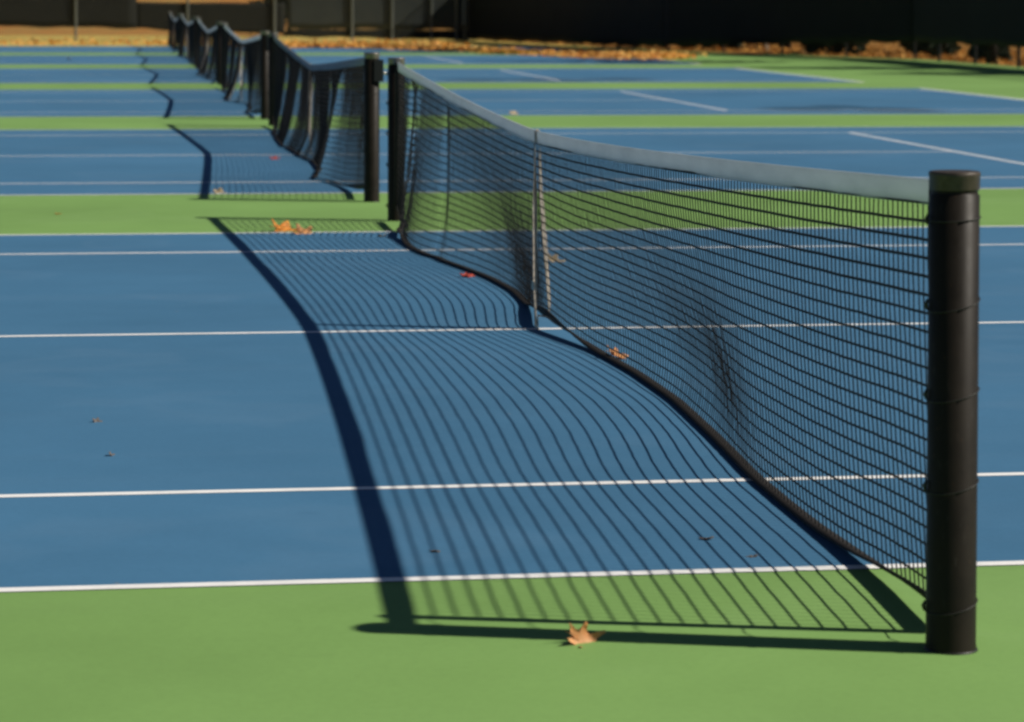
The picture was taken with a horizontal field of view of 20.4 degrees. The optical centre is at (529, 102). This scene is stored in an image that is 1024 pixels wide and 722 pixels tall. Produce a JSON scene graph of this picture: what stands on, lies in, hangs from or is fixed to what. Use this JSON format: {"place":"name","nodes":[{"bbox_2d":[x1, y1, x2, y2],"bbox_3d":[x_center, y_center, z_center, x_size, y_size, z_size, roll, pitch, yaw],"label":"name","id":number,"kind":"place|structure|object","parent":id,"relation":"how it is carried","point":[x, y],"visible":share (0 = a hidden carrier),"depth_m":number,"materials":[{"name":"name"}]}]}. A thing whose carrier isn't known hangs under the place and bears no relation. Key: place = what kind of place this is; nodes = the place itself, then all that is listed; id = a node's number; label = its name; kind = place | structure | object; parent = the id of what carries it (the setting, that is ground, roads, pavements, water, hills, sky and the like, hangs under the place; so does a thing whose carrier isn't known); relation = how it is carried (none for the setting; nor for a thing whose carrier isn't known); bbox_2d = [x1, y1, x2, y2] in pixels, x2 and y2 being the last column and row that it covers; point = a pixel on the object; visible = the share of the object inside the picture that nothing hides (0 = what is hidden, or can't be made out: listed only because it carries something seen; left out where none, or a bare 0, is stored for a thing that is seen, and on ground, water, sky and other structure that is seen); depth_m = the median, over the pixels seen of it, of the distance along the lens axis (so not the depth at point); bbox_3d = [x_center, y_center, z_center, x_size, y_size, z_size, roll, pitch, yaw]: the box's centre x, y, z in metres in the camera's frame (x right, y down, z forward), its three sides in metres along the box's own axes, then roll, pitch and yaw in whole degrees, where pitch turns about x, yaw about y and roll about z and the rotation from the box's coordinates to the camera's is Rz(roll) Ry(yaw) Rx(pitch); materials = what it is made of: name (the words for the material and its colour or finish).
{"place":"outdoors","nodes":[
{"label":"outdoors","id":0,"kind":"place"},
{"bbox_2d":[0,0,451,35],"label":"hillside","id":1,"kind":"structure","parent":0,"point":[16,30],"depth_m":127.55,"materials":[{"name":"brown plant"}]},
{"bbox_2d":[245,0,287,35],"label":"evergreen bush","id":2,"kind":"object","parent":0,"point":[277,1],"visible":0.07,"depth_m":116.18,"materials":[{"name":"green plant"}]},
{"bbox_2d":[0,35,1016,66],"bbox_3d":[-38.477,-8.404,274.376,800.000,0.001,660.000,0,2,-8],"label":"ground","id":3,"kind":"structure","parent":0,"point":[132,38],"depth_m":103.42,"materials":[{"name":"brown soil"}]},
{"bbox_2d":[0,0,468,40],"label":"chain link fence","id":4,"kind":"object","parent":3,"relation":"on","point":[186,17],"visible":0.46,"depth_m":103.83,"materials":[{"name":"grey metal"}]},
{"bbox_2d":[0,0,136,28],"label":"windscreen","id":5,"kind":"object","parent":4,"relation":"attached to","point":[126,12],"visible":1,"depth_m":102.85,"materials":[{"name":"black fabric"}]},
{"bbox_2d":[137,2,284,33],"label":"windscreen","id":6,"kind":"object","parent":4,"relation":"attached to","point":[258,20],"visible":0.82,"depth_m":103.64,"materials":[{"name":"black fabric"}]},
{"bbox_2d":[288,0,468,29],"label":"windscreen","id":7,"kind":"object","parent":4,"relation":"attached to","point":[308,21],"visible":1,"depth_m":104.48,"materials":[{"name":"black fabric"}]},
{"bbox_2d":[288,29,469,40],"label":"windscreen","id":8,"kind":"object","parent":4,"relation":"attached to","point":[405,34],"visible":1,"depth_m":104.55,"materials":[{"name":"black fabric"}]},
{"bbox_2d":[0,35,706,59],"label":"leaf litter","id":9,"kind":"object","parent":3,"relation":"on","point":[629,54],"visible":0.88,"depth_m":83.89,"materials":[{"name":"orange plant"}]},
{"bbox_2d":[0,46,1023,721],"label":"court apron","id":10,"kind":"object","parent":3,"relation":"on","point":[802,646],"visible":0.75,"depth_m":6.74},
{"bbox_2d":[168,12,171,33],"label":"net post","id":11,"kind":"object","parent":10,"relation":"on","point":[169,20],"visible":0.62,"depth_m":91.36,"materials":[{"name":"black metal"}]},
{"bbox_2d":[167,13,177,51],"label":"tennis net","id":12,"kind":"object","parent":11,"relation":"attached to","point":[172,35],"visible":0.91,"depth_m":87.27,"materials":[{"name":"fabric"}]},
{"bbox_2d":[178,14,178,52],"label":"net post","id":13,"kind":"object","parent":10,"relation":"on","point":[178,33],"visible":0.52,"depth_m":78.70,"materials":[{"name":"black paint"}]},
{"bbox_2d":[179,14,183,48],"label":"net post","id":14,"kind":"object","parent":10,"relation":"on","point":[180,29],"visible":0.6,"depth_m":76.91,"materials":[{"name":"black metal"}]},
{"bbox_2d":[193,17,194,65],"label":"net post","id":15,"kind":"object","parent":10,"relation":"on","point":[193,39],"visible":0.41,"depth_m":64.25,"materials":[{"name":"black metal"}]},
{"bbox_2d":[177,15,192,62],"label":"tennis net","id":16,"kind":"object","parent":15,"relation":"attached to","point":[187,39],"visible":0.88,"depth_m":71.11,"materials":[{"name":"fabric"}]},
{"bbox_2d":[195,17,200,66],"bbox_3d":[-7.281,-1.313,62.503,0.125,1.103,0.125,0,2,-8],"label":"net post","id":17,"kind":"object","parent":10,"relation":"on","point":[196,18],"visible":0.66,"depth_m":62.46,"materials":[{"name":"black metal"}]},
{"bbox_2d":[217,22,223,84],"bbox_3d":[-5.397,-0.856,49.843,0.168,1.103,0.125,1,2,18],"label":"net post","id":18,"kind":"object","parent":10,"relation":"on","point":[218,53],"visible":0.72,"depth_m":49.80,"materials":[{"name":"black metal"}]},
{"bbox_2d":[193,19,216,80],"bbox_3d":[-6.454,-1.077,56.161,0.284,1.067,12.681,0,2,-8],"label":"tennis net","id":19,"kind":"object","parent":18,"relation":"attached to","point":[203,34],"visible":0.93,"depth_m":55.29,"materials":[{"name":"fabric"}]},
{"bbox_2d":[221,23,227,87],"bbox_3d":[-5.153,-0.792,48.054,0.125,1.103,0.125,0,2,-8],"label":"net post","id":20,"kind":"object","parent":10,"relation":"on","point":[226,24],"visible":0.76,"depth_m":48.01,"materials":[{"name":"black metal"}]},
{"bbox_2d":[260,31,269,118],"bbox_3d":[-3.270,-0.335,35.394,0.168,1.103,0.125,1,2,18],"label":"net post","id":21,"kind":"object","parent":10,"relation":"on","point":[264,36],"visible":0.8,"depth_m":35.35,"materials":[{"name":"black metal"}]},
{"bbox_2d":[222,24,259,113],"bbox_3d":[-4.314,-0.555,41.714,0.271,1.067,12.681,0,2,-8],"label":"tennis net","id":22,"kind":"object","parent":21,"relation":"attached to","point":[250,51],"visible":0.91,"depth_m":41.34,"materials":[{"name":"fabric"}]},
{"bbox_2d":[268,33,278,125],"bbox_3d":[-3.026,-0.271,33.605,0.125,1.103,0.125,0,2,-8],"label":"net post","id":23,"kind":"object","parent":10,"relation":"on","point":[270,120],"visible":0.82,"depth_m":33.56,"materials":[{"name":"black metal"}]},
{"bbox_2d":[0,46,562,52],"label":"court surface","id":24,"kind":"object","parent":10,"relation":"on","point":[86,49],"visible":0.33,"depth_m":84.13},
{"bbox_2d":[269,218,296,231],"bbox_3d":[-1.558,0.802,18.258,0.223,0.058,0.179,9,27,-26],"label":"fallen leaf","id":25,"kind":"object","parent":10,"relation":"on","point":[284,226],"visible":0.87,"depth_m":18.28,"materials":[{"name":"orange plant"}]},
{"bbox_2d":[293,223,311,233],"bbox_3d":[-1.417,0.823,18.033,0.172,0.034,0.135,18,39,8],"label":"fallen leaf","id":26,"kind":"object","parent":10,"relation":"on","point":[301,230],"visible":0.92,"depth_m":18.06,"materials":[{"name":"brown plant"}]},
{"bbox_2d":[0,55,691,64],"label":"court surface","id":27,"kind":"object","parent":10,"relation":"on","point":[171,59],"visible":0.67,"depth_m":70.54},
{"bbox_2d":[338,56,695,63],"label":"court lines","id":28,"kind":"object","parent":27,"relation":"on","point":[460,62],"visible":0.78,"depth_m":71.42,"materials":[{"name":"paint"}]},
{"bbox_2d":[363,53,385,201],"bbox_3d":[-1.142,0.186,20.945,0.168,1.103,0.125,1,2,18],"label":"net post","id":29,"kind":"object","parent":10,"relation":"on","point":[374,73],"visible":1,"depth_m":20.91,"materials":[{"name":"black metal"}]},
{"bbox_2d":[267,35,379,189],"bbox_3d":[-2.191,-0.034,27.265,0.317,1.067,12.920,0,2,-8],"label":"tennis net","id":30,"kind":"object","parent":29,"relation":"attached to","point":[325,78],"visible":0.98,"depth_m":25.80,"materials":[{"name":"fabric"}]},
{"bbox_2d":[387,58,404,220],"bbox_3d":[-0.898,0.250,19.157,0.125,1.103,0.125,0,2,-8],"label":"net post","id":31,"kind":"object","parent":10,"relation":"on","point":[393,214],"visible":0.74,"depth_m":19.11,"materials":[{"name":"black metal"}]},
{"bbox_2d":[0,68,854,82],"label":"court surface","id":32,"kind":"object","parent":10,"relation":"on","point":[189,75],"visible":0.67,"depth_m":56.19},
{"bbox_2d":[383,68,860,82],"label":"court lines","id":33,"kind":"object","parent":32,"relation":"on","point":[566,82],"visible":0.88,"depth_m":52.91,"materials":[{"name":"paint"}]},
{"bbox_2d":[0,226,1023,591],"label":"court surface","id":34,"kind":"object","parent":10,"relation":"on","point":[336,398],"visible":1,"depth_m":10.14,"materials":[{"name":"blue paint"}]},
{"bbox_2d":[459,272,474,276],"bbox_3d":[-0.329,0.925,15.265,0.097,0.023,0.075,6,15,-43],"label":"fallen leaf","id":35,"kind":"object","parent":34,"relation":"on","point":[468,275],"visible":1,"depth_m":15.28,"materials":[{"name":"red plant"}]},
{"bbox_2d":[0,226,1023,591],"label":"court lines","id":36,"kind":"object","parent":34,"relation":"on","point":[122,586],"visible":0.8,"depth_m":8.53,"materials":[{"name":"paint"}]},
{"bbox_2d":[548,253,564,261],"bbox_3d":[0.145,0.894,16.153,0.119,0.038,0.093,18,34,-25],"label":"fallen leaf","id":37,"kind":"object","parent":34,"relation":"on","point":[554,256],"visible":0.46,"depth_m":16.17,"materials":[{"name":"brown plant"}]},
{"bbox_2d":[606,345,628,358],"bbox_3d":[0.363,1.042,11.800,0.114,0.029,0.089,23,14,-35],"label":"fallen leaf","id":38,"kind":"object","parent":34,"relation":"on","point":[614,352],"visible":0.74,"depth_m":11.81,"materials":[{"name":"brown plant"}]},
{"bbox_2d":[0,126,1023,195],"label":"court surface","id":39,"kind":"object","parent":10,"relation":"on","point":[233,160],"depth_m":27.12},
{"bbox_2d":[213,188,225,192],"bbox_3d":[-2.370,0.690,21.815,0.120,0.080,0.028,6,-40,-31],"label":"fallen leaf","id":40,"kind":"object","parent":39,"relation":"on","point":[219,190],"visible":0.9,"depth_m":21.83,"materials":[{"name":"beige plant"}]},
{"bbox_2d":[0,126,1023,194],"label":"court lines","id":41,"kind":"object","parent":39,"relation":"on","point":[526,153],"visible":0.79,"depth_m":27.32,"materials":[{"name":"paint"}]},
{"bbox_2d":[0,88,1023,116],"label":"court surface","id":42,"kind":"object","parent":10,"relation":"on","point":[214,102],"visible":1,"depth_m":41.57,"materials":[{"name":"blue paint"}]},
{"bbox_2d":[0,88,1023,116],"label":"court lines","id":43,"kind":"object","parent":42,"relation":"on","point":[547,91],"visible":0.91,"depth_m":43.82,"materials":[{"name":"paint"}]},
{"bbox_2d":[565,621,605,647],"bbox_3d":[0.139,1.238,6.562,0.121,0.079,0.049,26,-47,-16],"label":"fallen leaf","id":44,"kind":"object","parent":10,"relation":"on","point":[581,635],"visible":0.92,"depth_m":6.58,"materials":[{"name":"brown plant"}]},
{"bbox_2d":[923,170,980,654],"bbox_3d":[0.965,0.707,6.503,0.125,1.103,0.125,0,2,-8],"label":"net post","id":45,"kind":"object","parent":10,"relation":"on","point":[952,427],"visible":1,"depth_m":6.46,"materials":[{"name":"black metal"}]},
{"bbox_2d":[386,62,980,615],"bbox_3d":[0.058,0.486,12.834,0.287,1.067,12.920,0,2,-9],"label":"tennis net","id":46,"kind":"object","parent":45,"relation":"attached to","point":[888,188],"visible":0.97,"depth_m":9.51,"materials":[{"name":"fabric"}]},
{"bbox_2d":[916,41,1023,66],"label":"chain link fence","id":47,"kind":"object","parent":10,"relation":"on","point":[1018,57],"visible":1,"depth_m":68.22,"materials":[{"name":"grey"}]},
{"bbox_2d":[472,39,915,59],"bbox_3d":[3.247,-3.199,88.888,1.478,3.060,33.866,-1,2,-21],"label":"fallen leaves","id":48,"kind":"object","parent":3,"relation":"on","point":[782,47],"visible":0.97,"depth_m":79.01,"materials":[{"name":"brown plant"}]},
{"bbox_2d":[469,0,665,47],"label":"windscreen","id":49,"kind":"object","parent":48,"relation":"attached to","point":[634,23],"visible":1,"depth_m":93.40,"materials":[{"name":"black fabric"}]},
{"bbox_2d":[478,39,1023,66],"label":"woodland floor","id":50,"kind":"structure","parent":0,"point":[899,48],"depth_m":85.93,"materials":[{"name":"brown plant"}]},
{"bbox_2d":[678,43,743,49],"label":"evergreen bush","id":51,"kind":"object","parent":50,"relation":"on","point":[704,47],"visible":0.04,"depth_m":86.09,"materials":[{"name":"green plant"}]},
{"bbox_2d":[761,44,767,50],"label":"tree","id":52,"kind":"object","parent":50,"relation":"on","point":[763,45],"depth_m":85.48,"materials":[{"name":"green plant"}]},
{"bbox_2d":[778,43,791,48],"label":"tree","id":53,"kind":"object","parent":50,"relation":"on","point":[786,45],"depth_m":89.13,"materials":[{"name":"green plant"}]},
{"bbox_2d":[801,42,869,54],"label":"evergreen bush","id":54,"kind":"object","parent":50,"relation":"on","point":[862,45],"visible":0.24,"depth_m":79.70,"materials":[{"name":"green plant"}]},
{"bbox_2d":[898,41,961,57],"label":"evergreen bush","id":55,"kind":"object","parent":50,"relation":"on","point":[909,47],"visible":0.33,"depth_m":76.02,"materials":[{"name":"green plant"}]},
{"bbox_2d":[967,45,1011,60],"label":"evergreen bush","id":56,"kind":"object","parent":50,"relation":"on","point":[1002,56],"visible":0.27,"depth_m":71.02,"materials":[{"name":"green plant"}]},
{"bbox_2d":[985,44,997,63],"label":"tree","id":57,"kind":"object","parent":50,"relation":"on","point":[991,54],"visible":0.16,"depth_m":68.35,"materials":[{"name":"plant"}]}
]}

